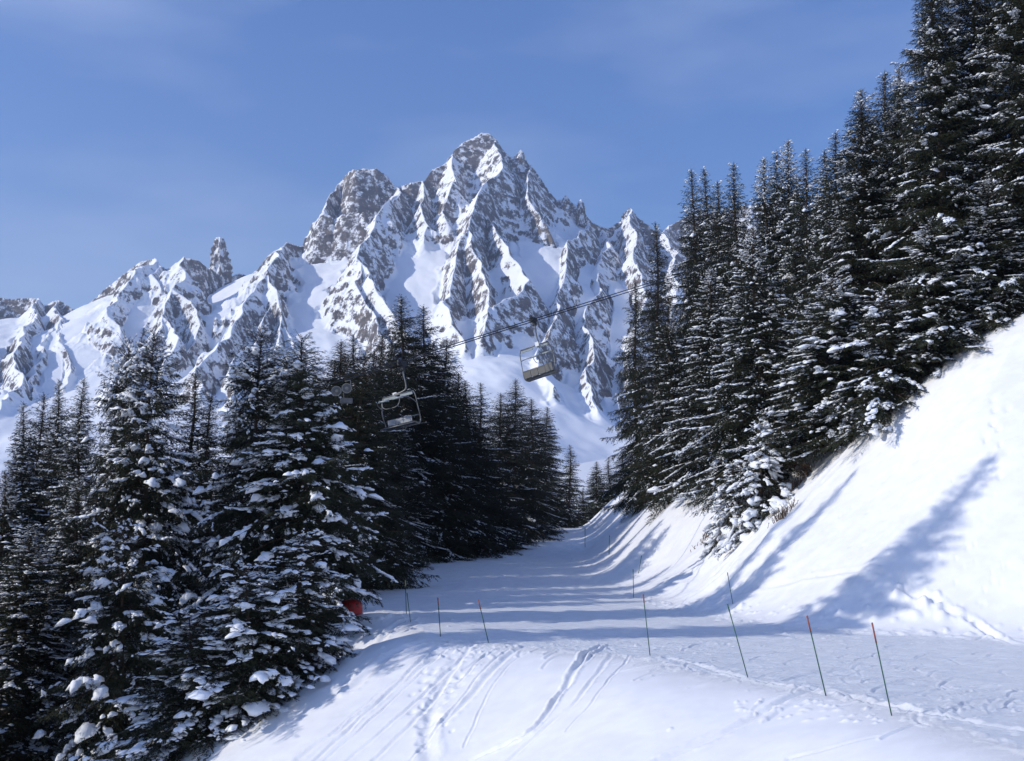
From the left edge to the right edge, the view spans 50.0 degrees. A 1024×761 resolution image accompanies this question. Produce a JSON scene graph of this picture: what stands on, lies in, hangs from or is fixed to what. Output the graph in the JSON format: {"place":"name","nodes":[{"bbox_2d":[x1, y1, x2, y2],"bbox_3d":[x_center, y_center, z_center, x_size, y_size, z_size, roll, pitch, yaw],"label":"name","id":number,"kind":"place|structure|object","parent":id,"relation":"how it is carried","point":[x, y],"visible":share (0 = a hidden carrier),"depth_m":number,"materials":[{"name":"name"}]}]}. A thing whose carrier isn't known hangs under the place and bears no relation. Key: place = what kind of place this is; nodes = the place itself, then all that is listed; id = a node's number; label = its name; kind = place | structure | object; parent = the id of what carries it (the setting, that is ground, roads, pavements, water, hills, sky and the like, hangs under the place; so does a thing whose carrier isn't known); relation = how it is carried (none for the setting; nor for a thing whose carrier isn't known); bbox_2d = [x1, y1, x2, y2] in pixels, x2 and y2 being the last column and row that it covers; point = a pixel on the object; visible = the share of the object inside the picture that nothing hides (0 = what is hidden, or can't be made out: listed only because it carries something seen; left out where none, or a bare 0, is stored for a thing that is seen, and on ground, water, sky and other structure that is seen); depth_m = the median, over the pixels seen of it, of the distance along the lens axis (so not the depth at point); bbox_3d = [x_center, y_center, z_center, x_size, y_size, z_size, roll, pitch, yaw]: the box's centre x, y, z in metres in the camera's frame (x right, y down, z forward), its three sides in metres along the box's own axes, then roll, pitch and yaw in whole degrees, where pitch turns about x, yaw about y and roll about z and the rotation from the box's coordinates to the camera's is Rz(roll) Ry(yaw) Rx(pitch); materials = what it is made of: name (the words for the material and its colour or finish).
{"place":"outdoors","nodes":[
{"label":"outdoors","id":0,"kind":"place"},
{"bbox_2d":[331,380,352,403],"bbox_3d":[-6.181,0.400,39.887,0.775,0.854,0.200,2,-9,-15],"label":"lift wheel unit","id":1,"kind":"object","parent":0,"point":[346,388],"visible":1,"depth_m":39.82,"materials":[{"name":"grey metal"}]},
{"bbox_2d":[0,133,846,532],"bbox_3d":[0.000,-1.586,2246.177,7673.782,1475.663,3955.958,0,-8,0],"label":"mountain","id":2,"kind":"structure","parent":0,"point":[476,237],"depth_m":2051.80,"materials":[{"name":"white snow"}]},
{"bbox_2d":[209,237,232,286],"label":"rock spire","id":3,"kind":"object","parent":2,"relation":"on","point":[221,265],"visible":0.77,"depth_m":2487.74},
{"bbox_2d":[511,150,528,173],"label":"rock spire","id":4,"kind":"object","parent":2,"relation":"on","point":[518,164],"visible":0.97,"depth_m":2737.84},
{"bbox_2d":[560,195,571,216],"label":"rock spire","id":5,"kind":"object","parent":2,"relation":"on","point":[566,206],"visible":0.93,"depth_m":2706.37,"materials":[{"name":"grey stone"}]},
{"bbox_2d":[575,199,586,224],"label":"rock spire","id":6,"kind":"object","parent":2,"relation":"on","point":[580,217],"visible":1,"depth_m":2704.23,"materials":[{"name":"grey stone"}]},
{"bbox_2d":[615,208,647,236],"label":"rock spire","id":7,"kind":"object","parent":2,"relation":"on","point":[623,217],"visible":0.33,"depth_m":2779.57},
{"bbox_2d":[0,0,1017,308],"label":"sky","id":8,"kind":"structure","parent":0,"point":[132,132],"materials":[{"name":"blue"}]},
{"bbox_2d":[6,309,1023,760],"bbox_3d":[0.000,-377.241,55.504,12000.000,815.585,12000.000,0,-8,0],"label":"ground","id":9,"kind":"structure","parent":0,"point":[906,537],"depth_m":39.49,"materials":[{"name":"white snow"}]},
{"bbox_2d":[0,469,41,670],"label":"spruce tree","id":10,"kind":"object","parent":9,"relation":"on","point":[12,524],"visible":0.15,"depth_m":57.49,"materials":[{"name":"green plant"}]},
{"bbox_2d":[0,401,52,584],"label":"spruce tree","id":11,"kind":"object","parent":9,"relation":"on","point":[19,474],"visible":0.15,"depth_m":63.86,"materials":[{"name":"green plant"}]},
{"bbox_2d":[4,392,54,513],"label":"spruce tree","id":12,"kind":"object","parent":9,"relation":"on","point":[39,430],"visible":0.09,"depth_m":68.08,"materials":[{"name":"green plant"}]},
{"bbox_2d":[8,378,76,608],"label":"spruce tree","id":13,"kind":"object","parent":9,"relation":"on","point":[57,419],"visible":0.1,"depth_m":65.79,"materials":[{"name":"green plant"}]},
{"bbox_2d":[0,523,88,760],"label":"spruce tree","id":14,"kind":"object","parent":9,"relation":"on","point":[18,731],"visible":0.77,"depth_m":47.86,"materials":[{"name":"green plant"}]},
{"bbox_2d":[1,477,118,760],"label":"spruce tree","id":15,"kind":"object","parent":9,"relation":"on","point":[84,534],"visible":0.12,"depth_m":52.65,"materials":[{"name":"green plant"}]},
{"bbox_2d":[19,378,101,620],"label":"spruce tree","id":16,"kind":"object","parent":9,"relation":"on","point":[79,450],"visible":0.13,"depth_m":60.64,"materials":[{"name":"green plant"}]},
{"bbox_2d":[32,518,187,760],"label":"spruce tree","id":17,"kind":"object","parent":9,"relation":"on","point":[102,721],"visible":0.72,"depth_m":41.21,"materials":[{"name":"green plant"}]},
{"bbox_2d":[42,332,184,723],"bbox_3d":[-19.206,8.612,53.500,7.892,22.700,7.645,4,-9,-26],"label":"spruce tree","id":18,"kind":"object","parent":9,"relation":"on","point":[118,388],"visible":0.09,"depth_m":54.87,"materials":[{"name":"green plant"}]},
{"bbox_2d":[29,326,214,745],"bbox_3d":[-16.808,8.201,51.611,11.070,21.854,8.642,1,-8,-6],"label":"spruce tree","id":19,"kind":"object","parent":9,"relation":"on","point":[138,467],"visible":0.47,"depth_m":51.22,"materials":[{"name":"green plant"}]},
{"bbox_2d":[68,608,254,760],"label":"spruce tree","id":20,"kind":"object","parent":9,"relation":"on","point":[174,729],"visible":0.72,"depth_m":34.12,"materials":[{"name":"green plant"}]},
{"bbox_2d":[145,371,230,672],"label":"spruce tree","id":21,"kind":"object","parent":9,"relation":"on","point":[197,401],"visible":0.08,"depth_m":56.96,"materials":[{"name":"green plant"}]},
{"bbox_2d":[166,393,237,670],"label":"spruce tree","id":22,"kind":"object","parent":9,"relation":"on","point":[205,448],"visible":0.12,"depth_m":55.60,"materials":[{"name":"green plant"}]},
{"bbox_2d":[195,417,257,548],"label":"spruce tree","id":23,"kind":"object","parent":9,"relation":"on","point":[228,465],"visible":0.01,"depth_m":67.61,"materials":[{"name":"green plant"}]},
{"bbox_2d":[133,560,322,760],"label":"spruce tree","id":24,"kind":"object","parent":9,"relation":"on","point":[238,626],"visible":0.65,"depth_m":34.71,"materials":[{"name":"green plant"}]},
{"bbox_2d":[131,319,340,683],"bbox_3d":[-10.284,5.938,46.440,8.821,17.578,9.106,-6,-10,35],"label":"spruce tree","id":25,"kind":"object","parent":9,"relation":"on","point":[238,436],"visible":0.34,"depth_m":46.66,"materials":[{"name":"green plant"}]},
{"bbox_2d":[144,329,401,716],"bbox_3d":[-8.892,5.888,45.563,9.382,16.408,12.019,-3,-9,22],"label":"spruce tree","id":26,"kind":"object","parent":9,"relation":"on","point":[288,450],"visible":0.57,"depth_m":45.70,"materials":[{"name":"green plant"}]},
{"bbox_2d":[220,353,350,612],"bbox_3d":[-10.817,7.027,56.234,9.703,17.688,10.017,-1,-8,10],"label":"spruce tree","id":27,"kind":"object","parent":9,"relation":"on","point":[260,422],"visible":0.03,"depth_m":57.07,"materials":[{"name":"green plant"}]},
{"bbox_2d":[212,528,376,708],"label":"spruce tree","id":28,"kind":"object","parent":9,"relation":"on","point":[321,656],"visible":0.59,"depth_m":36.83,"materials":[{"name":"green plant"}]},
{"bbox_2d":[306,375,394,599],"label":"spruce tree","id":29,"kind":"object","parent":9,"relation":"on","point":[340,570],"visible":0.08,"depth_m":61.62,"materials":[{"name":"green plant"}]},
{"bbox_2d":[340,599,362,620],"bbox_3d":[-6.880,9.921,47.057,0.971,1.150,0.777,0,-8,0],"label":"crash pad","id":30,"kind":"object","parent":9,"relation":"on","point":[357,611],"visible":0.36,"depth_m":46.80,"materials":[{"name":"red plastic"}]},
{"bbox_2d":[322,359,397,563],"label":"spruce tree","id":31,"kind":"object","parent":9,"relation":"on","point":[333,375],"visible":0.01,"depth_m":84.64,"materials":[{"name":"green plant"}]},
{"bbox_2d":[305,339,419,589],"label":"spruce tree","id":32,"kind":"object","parent":9,"relation":"on","point":[339,363],"visible":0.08,"depth_m":69.98,"materials":[{"name":"green plant"}]},
{"bbox_2d":[330,335,421,576],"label":"spruce tree","id":33,"kind":"object","parent":9,"relation":"on","point":[393,466],"visible":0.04,"depth_m":78.30,"materials":[{"name":"green plant"}]},
{"bbox_2d":[327,354,439,590],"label":"spruce tree","id":34,"kind":"object","parent":9,"relation":"on","point":[392,565],"visible":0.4,"depth_m":67.64,"materials":[{"name":"green plant"}]},
{"bbox_2d":[379,340,402,409],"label":"spruce tree","id":35,"kind":"object","parent":9,"relation":"on","point":[392,359],"visible":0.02,"depth_m":102.55,"materials":[{"name":"green plant"}]},
{"bbox_2d":[365,350,445,569],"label":"spruce tree","id":36,"kind":"object","parent":9,"relation":"on","point":[407,479],"visible":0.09,"depth_m":85.98,"materials":[{"name":"green plant"}]},
{"bbox_2d":[366,334,451,563],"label":"spruce tree","id":37,"kind":"object","parent":9,"relation":"on","point":[381,338],"visible":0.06,"depth_m":91.55,"materials":[{"name":"green plant"}]},
{"bbox_2d":[390,427,452,565],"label":"spruce tree","id":38,"kind":"object","parent":9,"relation":"on","point":[421,495],"visible":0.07,"depth_m":91.62,"materials":[{"name":"green plant"}]},
{"bbox_2d":[379,294,474,562],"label":"spruce tree","id":39,"kind":"object","parent":9,"relation":"on","point":[409,407],"visible":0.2,"depth_m":95.88,"materials":[{"name":"green plant"}]},
{"bbox_2d":[437,598,440,635],"bbox_3d":[-2.569,8.499,38.875,0.045,1.605,0.043,-5,-8,-1],"label":"piste pole","id":40,"kind":"object","parent":9,"relation":"on","point":[439,615],"visible":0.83,"depth_m":38.89,"materials":[{"name":"green plastic"}]},
{"bbox_2d":[391,305,489,562],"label":"spruce tree","id":41,"kind":"object","parent":9,"relation":"on","point":[425,335],"visible":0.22,"depth_m":98.24,"materials":[{"name":"green plant"}]},
{"bbox_2d":[411,367,484,560],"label":"spruce tree","id":42,"kind":"object","parent":9,"relation":"on","point":[434,452],"visible":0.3,"depth_m":97.13,"materials":[{"name":"green plant"}]},
{"bbox_2d":[425,338,505,559],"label":"spruce tree","id":43,"kind":"object","parent":9,"relation":"on","point":[483,542],"visible":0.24,"depth_m":100.35,"materials":[{"name":"green plant"}]},
{"bbox_2d":[478,600,488,642],"bbox_3d":[-0.918,8.114,36.447,0.040,1.696,0.040,-14,-8,-2],"label":"piste pole","id":44,"kind":"object","parent":9,"relation":"on","point":[483,619],"visible":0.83,"depth_m":36.47,"materials":[{"name":"green plastic"}]},
{"bbox_2d":[449,380,522,555],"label":"spruce tree","id":45,"kind":"object","parent":9,"relation":"on","point":[490,515],"visible":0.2,"depth_m":105.92,"materials":[{"name":"green plant"}]},
{"bbox_2d":[449,372,522,553],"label":"spruce tree","id":46,"kind":"object","parent":9,"relation":"on","point":[472,451],"visible":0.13,"depth_m":104.80,"materials":[{"name":"green plant"}]},
{"bbox_2d":[471,383,535,548],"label":"spruce tree","id":47,"kind":"object","parent":9,"relation":"on","point":[481,404],"visible":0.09,"depth_m":111.37,"materials":[{"name":"green plant"}]},
{"bbox_2d":[479,451,540,550],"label":"spruce tree","id":48,"kind":"object","parent":9,"relation":"on","point":[503,500],"visible":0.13,"depth_m":108.64,"materials":[{"name":"green plant"}]},
{"bbox_2d":[484,392,557,544],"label":"spruce tree","id":49,"kind":"object","parent":9,"relation":"on","point":[516,490],"visible":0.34,"depth_m":116.66,"materials":[{"name":"green plant"}]},
{"bbox_2d":[493,378,564,540],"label":"spruce tree","id":50,"kind":"object","parent":9,"relation":"on","point":[527,452],"visible":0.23,"depth_m":125.05,"materials":[{"name":"green plant"}]},
{"bbox_2d":[522,456,563,535],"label":"spruce tree","id":51,"kind":"object","parent":9,"relation":"on","point":[549,526],"visible":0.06,"depth_m":130.80,"materials":[{"name":"green plant"}]},
{"bbox_2d":[518,399,574,533],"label":"spruce tree","id":52,"kind":"object","parent":9,"relation":"on","point":[540,447],"visible":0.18,"depth_m":137.40,"materials":[{"name":"green plant"}]},
{"bbox_2d":[539,407,589,527],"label":"spruce tree","id":53,"kind":"object","parent":9,"relation":"on","point":[565,486],"visible":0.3,"depth_m":148.56,"materials":[{"name":"green plant"}]},
{"bbox_2d":[559,445,598,526],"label":"spruce tree","id":54,"kind":"object","parent":9,"relation":"on","point":[570,481],"visible":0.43,"depth_m":161.04,"materials":[{"name":"green plant"}]},
{"bbox_2d":[576,487,597,523],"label":"spruce tree","id":55,"kind":"object","parent":9,"relation":"on","point":[582,496],"visible":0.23,"depth_m":168.74,"materials":[{"name":"green plant"}]},
{"bbox_2d":[584,461,609,516],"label":"spruce tree","id":56,"kind":"object","parent":9,"relation":"on","point":[592,488],"visible":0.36,"depth_m":180.76,"materials":[{"name":"green plant"}]},
{"bbox_2d":[585,461,615,513],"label":"spruce tree","id":57,"kind":"object","parent":9,"relation":"on","point":[608,472],"visible":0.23,"depth_m":184.45,"materials":[{"name":"green plant"}]},
{"bbox_2d":[591,453,627,505],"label":"spruce tree","id":58,"kind":"object","parent":9,"relation":"on","point":[614,478],"visible":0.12,"depth_m":179.67,"materials":[{"name":"green plant"}]},
{"bbox_2d":[589,281,654,522],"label":"spruce tree","id":59,"kind":"object","parent":9,"relation":"on","point":[628,429],"visible":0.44,"depth_m":104.62,"materials":[{"name":"green plant"}]},
{"bbox_2d":[643,594,650,655],"bbox_3d":[3.965,7.306,32.222,0.039,2.036,0.038,-6,-8,-1],"label":"piste pole","id":60,"kind":"object","parent":9,"relation":"on","point":[646,624],"visible":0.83,"depth_m":32.23,"materials":[{"name":"green plastic"}]},
{"bbox_2d":[613,221,682,511],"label":"spruce tree","id":61,"kind":"object","parent":9,"relation":"on","point":[652,316],"visible":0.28,"depth_m":99.42,"materials":[{"name":"green plant"}]},
{"bbox_2d":[622,297,698,524],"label":"spruce tree","id":62,"kind":"object","parent":9,"relation":"on","point":[668,351],"visible":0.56,"depth_m":83.87,"materials":[{"name":"green plant"}]},
{"bbox_2d":[629,168,723,487],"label":"spruce tree","id":63,"kind":"object","parent":9,"relation":"on","point":[691,261],"visible":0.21,"depth_m":96.24,"materials":[{"name":"green plant"}]},
{"bbox_2d":[665,166,726,405],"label":"spruce tree","id":64,"kind":"object","parent":9,"relation":"on","point":[705,179],"visible":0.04,"depth_m":101.15,"materials":[{"name":"green plant"}]},
{"bbox_2d":[637,269,757,508],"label":"spruce tree","id":65,"kind":"object","parent":9,"relation":"on","point":[707,366],"visible":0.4,"depth_m":74.50,"materials":[{"name":"green plant"}]},
{"bbox_2d":[690,533,708,550],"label":"dry shrub","id":66,"kind":"object","parent":9,"relation":"on","point":[701,539],"visible":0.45,"depth_m":65.84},
{"bbox_2d":[674,180,740,447],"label":"spruce tree","id":67,"kind":"object","parent":9,"relation":"on","point":[712,258],"visible":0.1,"depth_m":94.18,"materials":[{"name":"green plant"}]},
{"bbox_2d":[697,162,756,434],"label":"spruce tree","id":68,"kind":"object","parent":9,"relation":"on","point":[730,223],"visible":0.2,"depth_m":92.47,"materials":[{"name":"green plant"}]},
{"bbox_2d":[699,459,755,558],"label":"spruce tree","id":69,"kind":"object","parent":9,"relation":"on","point":[713,528],"visible":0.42,"depth_m":61.62,"materials":[{"name":"green plant"}]},
{"bbox_2d":[727,604,747,676],"bbox_3d":[5.557,6.504,26.855,0.035,2.104,0.035,-14,-8,-2],"label":"piste pole","id":70,"kind":"object","parent":9,"relation":"on","point":[737,639],"visible":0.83,"depth_m":26.87,"materials":[{"name":"green plastic"}]},
{"bbox_2d":[658,226,826,517],"bbox_3d":[14.552,-0.471,64.498,10.415,17.910,8.957,-5,-10,28],"label":"spruce tree","id":71,"kind":"object","parent":9,"relation":"on","point":[761,349],"visible":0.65,"depth_m":64.38,"materials":[{"name":"green plant"}]},
{"bbox_2d":[714,418,793,560],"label":"spruce tree","id":72,"kind":"object","parent":9,"relation":"on","point":[744,525],"visible":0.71,"depth_m":59.03,"materials":[{"name":"white plant"}]},
{"bbox_2d":[718,157,799,423],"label":"spruce tree","id":73,"kind":"object","parent":9,"relation":"on","point":[763,217],"visible":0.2,"depth_m":86.38,"materials":[{"name":"green plant"}]},
{"bbox_2d":[750,480,791,520],"bbox_3d":[14.091,6.682,60.189,2.578,2.752,2.598,-8,-11,43],"label":"dry shrub","id":74,"kind":"object","parent":9,"relation":"on","point":[775,494],"visible":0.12,"depth_m":59.79,"materials":[{"name":"brown plant"}]},
{"bbox_2d":[755,150,800,287],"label":"spruce tree","id":75,"kind":"object","parent":9,"relation":"on","point":[774,167],"visible":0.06,"depth_m":91.45,"materials":[{"name":"green plant"}]},
{"bbox_2d":[750,140,816,417],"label":"spruce tree","id":76,"kind":"object","parent":9,"relation":"on","point":[783,189],"visible":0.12,"depth_m":86.60,"materials":[{"name":"green plant"}]},
{"bbox_2d":[768,497,798,525],"bbox_3d":[13.636,6.755,55.668,1.533,1.720,1.516,7,-11,-41],"label":"dry shrub","id":77,"kind":"object","parent":9,"relation":"on","point":[782,515],"visible":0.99,"depth_m":55.51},
{"bbox_2d":[778,470,806,494],"bbox_3d":[15.206,5.718,59.432,1.809,1.762,2.185,0,-8,0],"label":"dry shrub","id":78,"kind":"object","parent":9,"relation":"on","point":[795,484],"visible":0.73,"depth_m":59.48,"materials":[{"name":"brown plant"}]},
{"bbox_2d":[765,148,821,406],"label":"spruce tree","id":79,"kind":"object","parent":9,"relation":"on","point":[789,256],"visible":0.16,"depth_m":82.40,"materials":[{"name":"green plant"}]},
{"bbox_2d":[786,456,814,476],"bbox_3d":[15.788,4.841,60.245,1.446,1.544,1.560,7,-11,-38],"label":"dry shrub","id":80,"kind":"object","parent":9,"relation":"on","point":[805,468],"visible":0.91,"depth_m":60.08,"materials":[{"name":"brown plant"}]},
{"bbox_2d":[778,149,844,395],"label":"spruce tree","id":81,"kind":"object","parent":9,"relation":"on","point":[803,288],"visible":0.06,"depth_m":76.39,"materials":[{"name":"green plant"}]},
{"bbox_2d":[806,616,825,695],"bbox_3d":[6.673,6.137,23.957,0.038,2.010,0.038,-11,-8,-2],"label":"piste pole","id":82,"kind":"object","parent":9,"relation":"on","point":[815,653],"visible":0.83,"depth_m":23.98,"materials":[{"name":"green plastic"}]},
{"bbox_2d":[782,129,855,397],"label":"spruce tree","id":83,"kind":"object","parent":9,"relation":"on","point":[823,233],"visible":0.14,"depth_m":72.28,"materials":[{"name":"green plant"}]},
{"bbox_2d":[741,272,899,466],"bbox_3d":[18.143,-0.072,60.836,10.927,11.582,10.585,-2,-9,16],"label":"spruce tree","id":84,"kind":"object","parent":9,"relation":"on","point":[835,312],"visible":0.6,"depth_m":59.12,"materials":[{"name":"green plant"}]},
{"bbox_2d":[770,89,941,417],"bbox_3d":[21.360,-7.663,64.244,10.891,19.933,12.320,5,-10,-28],"label":"spruce tree","id":85,"kind":"object","parent":9,"relation":"on","point":[864,190],"visible":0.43,"depth_m":63.94,"materials":[{"name":"green plant"}]},
{"bbox_2d":[802,288,935,453],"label":"spruce tree","id":86,"kind":"object","parent":9,"relation":"on","point":[877,400],"visible":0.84,"depth_m":55.90,"materials":[{"name":"green plant"}]},
{"bbox_2d":[833,70,920,308],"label":"spruce tree","id":87,"kind":"object","parent":9,"relation":"on","point":[881,100],"visible":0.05,"depth_m":69.33,"materials":[{"name":"green plant"}]},
{"bbox_2d":[871,622,891,715],"bbox_3d":[7.207,5.729,21.322,0.037,2.040,0.035,-10,-8,-1],"label":"piste pole","id":88,"kind":"object","parent":9,"relation":"on","point":[881,666],"visible":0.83,"depth_m":21.34,"materials":[{"name":"green plastic"}]},
{"bbox_2d":[846,67,933,366],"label":"spruce tree","id":89,"kind":"object","parent":9,"relation":"on","point":[892,124],"visible":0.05,"depth_m":66.52,"materials":[{"name":"green plant"}]},
{"bbox_2d":[841,217,1003,395],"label":"spruce tree","id":90,"kind":"object","parent":9,"relation":"on","point":[934,355],"visible":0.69,"depth_m":56.33,"materials":[{"name":"green plant"}]},
{"bbox_2d":[857,0,1023,364],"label":"spruce tree","id":91,"kind":"object","parent":9,"relation":"on","point":[942,79],"visible":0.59,"depth_m":60.12,"materials":[{"name":"green plant"}]},
{"bbox_2d":[884,0,1023,319],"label":"spruce tree","id":92,"kind":"object","parent":9,"relation":"on","point":[975,12],"visible":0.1,"depth_m":61.41,"materials":[{"name":"green plant"}]},
{"bbox_2d":[916,0,1023,307],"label":"spruce tree","id":93,"kind":"object","parent":9,"relation":"on","point":[1008,20],"visible":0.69,"depth_m":58.46,"materials":[{"name":"green plant"}]},
{"bbox_2d":[922,175,1023,334],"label":"spruce tree","id":94,"kind":"object","parent":9,"relation":"on","point":[981,223],"visible":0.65,"depth_m":56.27,"materials":[{"name":"green plant"}]},
{"bbox_2d":[320,239,779,382],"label":"haul rope","id":95,"kind":"object","parent":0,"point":[528,320],"visible":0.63,"depth_m":70.56,"materials":[{"name":"metal"}]},
{"bbox_2d":[520,315,559,381],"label":"lift chair","id":96,"kind":"object","parent":95,"relation":"hanging from","point":[538,372],"visible":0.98,"depth_m":70.67,"materials":[{"name":"metal"}]},
{"bbox_2d":[281,226,822,397],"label":"haul rope","id":97,"kind":"object","parent":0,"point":[541,318],"visible":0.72,"depth_m":65.25,"materials":[{"name":"metal"}]},
{"bbox_2d":[377,359,420,431],"bbox_3d":[-6.222,0.736,58.639,2.265,3.633,1.459,-14,-13,22],"label":"lift chair","id":98,"kind":"object","parent":97,"relation":"hanging from","point":[401,422],"visible":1,"depth_m":58.66,"materials":[{"name":"metal"}]}
]}

